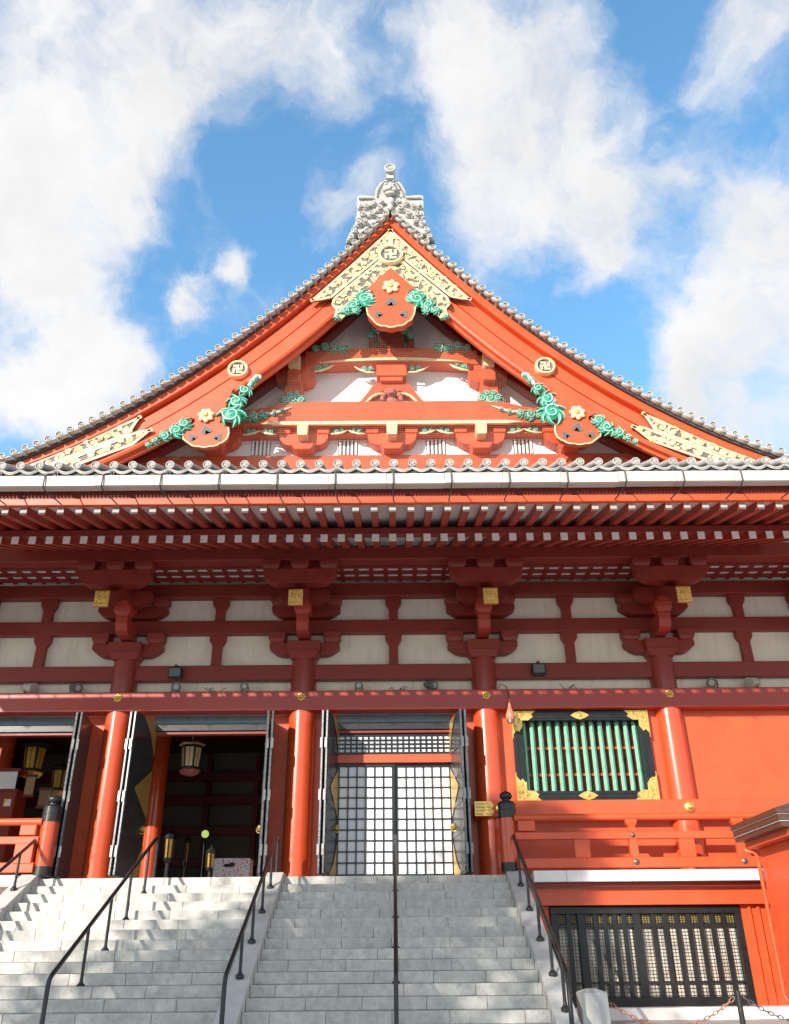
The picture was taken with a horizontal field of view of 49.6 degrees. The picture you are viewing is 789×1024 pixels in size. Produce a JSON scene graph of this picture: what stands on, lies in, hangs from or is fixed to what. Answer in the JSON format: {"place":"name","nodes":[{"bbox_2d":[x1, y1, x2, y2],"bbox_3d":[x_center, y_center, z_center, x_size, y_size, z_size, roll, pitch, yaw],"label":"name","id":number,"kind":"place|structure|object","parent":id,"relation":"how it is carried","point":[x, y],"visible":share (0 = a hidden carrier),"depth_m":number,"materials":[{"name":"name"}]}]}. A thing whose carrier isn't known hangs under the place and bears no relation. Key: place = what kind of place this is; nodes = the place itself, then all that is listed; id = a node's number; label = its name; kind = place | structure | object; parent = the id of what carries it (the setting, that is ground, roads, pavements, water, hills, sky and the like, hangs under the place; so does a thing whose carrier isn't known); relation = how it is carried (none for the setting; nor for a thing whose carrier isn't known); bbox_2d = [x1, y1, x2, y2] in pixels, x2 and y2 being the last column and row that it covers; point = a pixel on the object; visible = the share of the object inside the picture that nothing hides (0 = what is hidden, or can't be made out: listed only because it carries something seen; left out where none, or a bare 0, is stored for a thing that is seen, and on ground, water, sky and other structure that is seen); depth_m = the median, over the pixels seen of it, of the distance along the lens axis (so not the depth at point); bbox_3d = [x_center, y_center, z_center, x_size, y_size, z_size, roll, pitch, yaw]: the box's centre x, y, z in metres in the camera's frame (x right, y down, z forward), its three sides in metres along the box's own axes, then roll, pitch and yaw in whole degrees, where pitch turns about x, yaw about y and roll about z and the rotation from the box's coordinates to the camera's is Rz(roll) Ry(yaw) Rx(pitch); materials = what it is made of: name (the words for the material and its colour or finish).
{"place":"outdoors","nodes":[
{"label":"outdoors","id":0,"kind":"place"},
{"bbox_2d":[0,0,788,455],"label":"sky","id":1,"kind":"structure","parent":0,"point":[615,173],"materials":[{"name":"blue"}]},
{"bbox_2d":[611,1019,788,1023],"bbox_3d":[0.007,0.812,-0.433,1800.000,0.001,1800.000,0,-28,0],"label":"ground","id":2,"kind":"structure","parent":0,"point":[763,1021],"depth_m":15.36,"materials":[{"name":"grey concrete"}]},
{"bbox_2d":[0,874,261,1023],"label":"stone staircase","id":3,"kind":"structure","parent":2,"relation":"on","point":[165,958],"depth_m":14.66,"materials":[{"name":"stone"}]},
{"bbox_2d":[0,839,35,890],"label":"handrail","id":4,"kind":"object","parent":3,"relation":"on","point":[14,858],"visible":0.99,"depth_m":16.67,"materials":[{"name":"brown metal"}]},
{"bbox_2d":[39,837,158,1023],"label":"handrail","id":5,"kind":"object","parent":3,"relation":"on","point":[86,931],"visible":0.93,"depth_m":14.45,"materials":[{"name":"black metal"}]},
{"bbox_2d":[0,164,788,1020],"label":"temple hall","id":6,"kind":"structure","parent":2,"relation":"on","point":[384,452],"depth_m":19.93,"materials":[{"name":"red lacquered timber"},{"name":"grey tile"},{"name":"white plaster"}]},
{"bbox_2d":[0,768,28,874],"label":"red cabinet","id":7,"kind":"object","parent":6,"relation":"on","point":[12,802],"visible":0.77,"depth_m":20.53,"materials":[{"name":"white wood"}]},
{"bbox_2d":[21,774,37,796],"bbox_3d":[-8.908,6.690,20.840,0.280,0.530,0.070,0,-28,0],"label":"wooden plaque","id":8,"kind":"object","parent":6,"relation":"attached to","point":[29,785],"visible":1,"depth_m":20.82,"materials":[{"name":"beige wood"}]},
{"bbox_2d":[21,683,38,692],"bbox_3d":[-8.645,4.169,20.123,0.402,0.290,0.271,-6,-29,11],"label":"floodlight","id":9,"kind":"object","parent":6,"relation":"on","point":[30,687],"visible":0.96,"depth_m":20.07,"materials":[{"name":"black paint"}]},
{"bbox_2d":[0,794,61,876],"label":"veranda railing","id":10,"kind":"object","parent":6,"relation":"on","point":[48,822],"visible":1,"depth_m":17.58,"materials":[{"name":"paint"}]},
{"bbox_2d":[22,738,51,778],"bbox_3d":[-9.128,5.733,21.889,0.754,2.151,0.653,0,-28,0],"label":"hanging lantern","id":11,"kind":"object","parent":6,"relation":"hanging from","point":[35,753],"visible":0.71,"depth_m":21.47,"materials":[{"name":"black paint"}]},
{"bbox_2d":[35,788,53,808],"bbox_3d":[-8.566,7.006,20.898,0.360,0.480,0.070,0,-28,0],"label":"wooden plaque","id":12,"kind":"object","parent":6,"relation":"attached to","point":[45,794],"visible":0.77,"depth_m":20.89,"materials":[{"name":"brown wood"}]},
{"bbox_2d":[50,737,67,796],"bbox_3d":[-8.724,6.462,22.520,0.644,2.012,0.558,0,-28,0],"label":"hanging lantern","id":13,"kind":"object","parent":6,"relation":"hanging from","point":[58,777],"visible":0.61,"depth_m":22.11,"materials":[{"name":"black paint"}]},
{"bbox_2d":[50,712,79,878],"bbox_3d":[-7.152,6.237,18.797,0.082,3.400,1.234,3,-28,-7],"label":"door leaf","id":14,"kind":"structure","parent":6,"relation":"in","point":[77,718],"depth_m":18.39,"materials":[{"name":"wood"}]},
{"bbox_2d":[54,712,91,878],"bbox_3d":[-7.049,6.243,18.809,0.082,3.400,1.234,3,-28,-7],"label":"door leaf","id":15,"kind":"structure","parent":6,"relation":"in","point":[67,836],"depth_m":18.62,"materials":[{"name":"wood"}]},
{"bbox_2d":[69,683,82,692],"bbox_3d":[-7.541,4.185,20.166,0.245,0.274,0.366,23,-36,-37],"label":"floodlight","id":16,"kind":"object","parent":6,"relation":"on","point":[76,687],"visible":0.97,"depth_m":20.07,"materials":[{"name":"black paint"}]},
{"bbox_2d":[108,711,134,877],"bbox_3d":[-5.790,6.233,18.812,0.082,3.400,1.234,-4,-28,6],"label":"door leaf","id":17,"kind":"structure","parent":6,"relation":"in","point":[112,849],"depth_m":18.22,"materials":[{"name":"wood"}]},
{"bbox_2d":[112,711,156,877],"bbox_3d":[-5.642,6.223,18.795,0.172,3.400,1.235,-4,-28,7],"label":"door leaf","id":18,"kind":"structure","parent":6,"relation":"in","point":[135,795],"depth_m":18.72,"materials":[{"name":"wood"}]},
{"bbox_2d":[163,829,176,877],"bbox_3d":[-5.933,9.164,22.322,0.323,1.640,0.323,-11,-30,20],"label":"altar lantern","id":19,"kind":"object","parent":6,"relation":"on","point":[170,837],"visible":0.84,"depth_m":22.38,"materials":[{"name":"black paint"}]},
{"bbox_2d":[168,664,182,679],"bbox_3d":[-5.194,3.792,20.247,0.320,0.330,0.192,0,-28,0],"label":"floodlight","id":20,"kind":"object","parent":6,"relation":"attached to","point":[175,672],"visible":1,"depth_m":20.16,"materials":[{"name":"black paint"}]},
{"bbox_2d":[171,682,180,691],"bbox_3d":[-5.191,4.164,20.154,0.220,0.262,0.328,12,-31,-22],"label":"floodlight","id":21,"kind":"object","parent":6,"relation":"on","point":[175,686],"visible":0.99,"depth_m":20.05,"materials":[{"name":"black paint"}]},
{"bbox_2d":[182,834,191,877],"bbox_3d":[-5.731,9.709,23.390,0.208,1.680,0.208,-11,-30,20],"label":"altar lantern","id":22,"kind":"object","parent":6,"relation":"on","point":[186,850],"visible":0.79,"depth_m":23.49,"materials":[{"name":"black paint"}]},
{"bbox_2d":[179,736,205,775],"bbox_3d":[-5.158,5.699,21.901,0.699,2.082,0.606,0,-28,0],"label":"hanging lantern","id":23,"kind":"object","parent":6,"relation":"hanging from","point":[191,751],"visible":0.91,"depth_m":21.47,"materials":[{"name":"metal"}]},
{"bbox_2d":[201,830,208,876],"bbox_3d":[-5.103,9.335,22.682,0.280,1.665,0.280,0,-28,0],"label":"round lamp","id":24,"kind":"object","parent":6,"relation":"on","point":[205,834],"visible":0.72,"depth_m":22.91,"materials":[{"name":"black paint"}]},
{"bbox_2d":[205,845,217,876],"bbox_3d":[-4.841,9.418,22.411,0.323,1.260,0.323,-11,-30,20],"label":"altar lantern","id":25,"kind":"object","parent":6,"relation":"on","point":[211,852],"visible":0.7,"depth_m":22.45,"materials":[{"name":"black paint"}]},
{"bbox_2d":[212,858,252,876],"bbox_3d":[-3.952,8.853,20.808,0.900,0.735,0.558,0,-28,0],"label":"patterned box","id":26,"kind":"object","parent":6,"relation":"on","point":[232,867],"visible":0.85,"depth_m":20.68,"materials":[{"name":"multicoloured fabric"}]},
{"bbox_2d":[240,682,248,690],"bbox_3d":[-3.530,4.160,20.162,0.199,0.251,0.290,0,-28,0],"label":"floodlight","id":27,"kind":"object","parent":6,"relation":"on","point":[244,686],"visible":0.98,"depth_m":20.06,"materials":[{"name":"black paint"}]},
{"bbox_2d":[256,710,269,876],"bbox_3d":[-2.922,6.202,18.801,0.173,3.400,1.235,3,-28,-7],"label":"door leaf","id":28,"kind":"structure","parent":6,"relation":"in","point":[260,828],"depth_m":18.33,"materials":[{"name":"wood"}]},
{"bbox_2d":[262,710,274,876],"bbox_3d":[-2.774,6.211,18.819,0.082,3.400,1.234,3,-28,-7],"label":"door leaf","id":29,"kind":"structure","parent":6,"relation":"in","point":[273,711],"depth_m":18.36,"materials":[{"name":"wood"}]},
{"bbox_2d":[316,710,325,875],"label":"door leaf","id":30,"kind":"structure","parent":6,"relation":"in","point":[323,725],"depth_m":18.25,"materials":[{"name":"metal"}]},
{"bbox_2d":[321,710,339,875],"bbox_3d":[-1.357,6.191,18.805,0.172,3.400,1.235,-4,-28,7],"label":"door leaf","id":31,"kind":"structure","parent":6,"relation":"in","point":[331,772],"depth_m":18.67,"materials":[{"name":"wood"}]},
{"bbox_2d":[355,681,362,689],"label":"floodlight","id":32,"kind":"object","parent":6,"relation":"on","point":[358,685],"visible":0.98,"depth_m":20.06,"materials":[{"name":"black paint"}]},
{"bbox_2d":[336,763,394,875],"bbox_3d":[-0.652,6.898,19.152,1.339,2.443,0.050,0,-28,0],"label":"lattice door","id":33,"kind":"structure","parent":6,"relation":"in","point":[366,795],"depth_m":19.15,"materials":[{"name":"black paint"}]},
{"bbox_2d":[395,763,453,875],"bbox_3d":[0.667,6.914,19.203,1.339,2.443,0.050,0,-28,0],"label":"lattice door","id":34,"kind":"structure","parent":6,"relation":"in","point":[423,803],"depth_m":19.20,"materials":[{"name":"black paint"}]},
{"bbox_2d":[423,680,437,689],"bbox_3d":[0.858,4.124,20.183,0.233,0.268,0.347,23,-36,-37],"label":"floodlight","id":35,"kind":"object","parent":6,"relation":"on","point":[432,685],"visible":1,"depth_m":20.10,"materials":[{"name":"black paint"}]},
{"bbox_2d":[449,709,468,874],"bbox_3d":[1.363,6.170,18.811,0.173,3.400,1.235,3,-28,-7],"label":"door leaf","id":36,"kind":"structure","parent":6,"relation":"in","point":[456,738],"depth_m":18.67,"materials":[{"name":"wood"}]},
{"bbox_2d":[462,709,473,874],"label":"door leaf","id":37,"kind":"structure","parent":6,"relation":"in","point":[464,720],"depth_m":18.25,"materials":[{"name":"wood"}]},
{"bbox_2d":[498,684,514,723],"bbox_3d":[2.566,4.393,19.663,0.200,0.959,0.360,57,-61,-58],"label":"alarm lamp","id":38,"kind":"object","parent":6,"relation":"hanging from","point":[510,716],"visible":1,"depth_m":19.45,"materials":[{"name":"red glass"}]},
{"bbox_2d":[531,661,545,675],"bbox_3d":[3.418,3.709,20.276,0.320,0.330,0.192,0,-28,0],"label":"box speaker","id":39,"kind":"object","parent":6,"relation":"attached to","point":[538,668],"visible":1,"depth_m":20.18,"materials":[{"name":"black paint"}]},
{"bbox_2d":[511,710,659,800],"bbox_3d":[4.307,5.607,19.578,3.164,2.010,0.477,0,-28,0],"label":"window","id":40,"kind":"structure","parent":6,"relation":"in","point":[590,755],"depth_m":19.65,"materials":[{"name":"green paint"}]},
{"bbox_2d":[497,790,761,872],"bbox_3d":[5.890,6.564,17.710,7.438,1.610,0.396,-1,-28,1],"label":"veranda railing","id":41,"kind":"object","parent":6,"relation":"on","point":[508,817],"visible":0.86,"depth_m":17.57,"materials":[{"name":"paint"}]},
{"bbox_2d":[549,906,757,1006],"bbox_3d":[5.077,8.807,16.952,3.850,1.760,0.180,0,-28,0],"label":"window","id":42,"kind":"structure","parent":6,"relation":"in","point":[627,983],"depth_m":16.95,"materials":[{"name":"black paint"}]},
{"bbox_2d":[706,677,717,687],"bbox_3d":[7.566,4.059,20.178,0.246,0.273,0.366,-24,-36,37],"label":"floodlight","id":43,"kind":"object","parent":6,"relation":"on","point":[711,682],"visible":0.98,"depth_m":20.08,"materials":[{"name":"black paint"}]},
{"bbox_2d":[744,677,760,686],"bbox_3d":[8.483,4.063,20.206,0.403,0.290,0.272,18,-33,-31],"label":"floodlight","id":44,"kind":"object","parent":6,"relation":"on","point":[751,682],"visible":0.98,"depth_m":20.11,"materials":[{"name":"black paint"}]},
{"bbox_2d":[213,870,580,1023],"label":"stone staircase","id":45,"kind":"structure","parent":2,"relation":"on","point":[471,950],"depth_m":14.28,"materials":[{"name":"stone"}]},
{"bbox_2d":[219,836,279,1023],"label":"handrail","id":46,"kind":"object","parent":45,"relation":"on","point":[240,941],"visible":0.98,"depth_m":14.34,"materials":[{"name":"black metal"}]},
{"bbox_2d":[392,835,399,1023],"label":"handrail","id":47,"kind":"object","parent":45,"relation":"on","point":[395,946],"visible":0.98,"depth_m":13.41,"materials":[{"name":"black metal"}]},
{"bbox_2d":[512,834,573,1023],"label":"handrail","id":48,"kind":"object","parent":45,"relation":"on","point":[565,1007],"visible":0.98,"depth_m":13.44,"materials":[{"name":"black metal"}]},
{"bbox_2d":[576,988,610,1023],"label":"stone post","id":49,"kind":"object","parent":2,"relation":"on","point":[592,1006],"visible":1,"depth_m":12.82,"materials":[{"name":"stone"}]},
{"bbox_2d":[731,991,745,1023],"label":"chain post","id":50,"kind":"object","parent":2,"relation":"on","point":[738,996],"visible":1,"depth_m":12.96,"materials":[{"name":"grey metal"}]},
{"bbox_2d":[608,997,734,1023],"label":"chain","id":51,"kind":"object","parent":50,"relation":"hanging from","point":[695,1022],"visible":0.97,"depth_m":12.92,"materials":[{"name":"metal"}]},
{"bbox_2d":[742,997,788,1021],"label":"chain","id":52,"kind":"object","parent":50,"relation":"hanging from","point":[773,1014],"visible":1,"depth_m":12.94,"materials":[{"name":"metal"}]},
{"bbox_2d":[730,803,788,1003],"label":"red annex","id":53,"kind":"object","parent":2,"relation":"on","point":[766,833],"visible":1,"depth_m":15.03,"materials":[{"name":"paint"}]}
]}

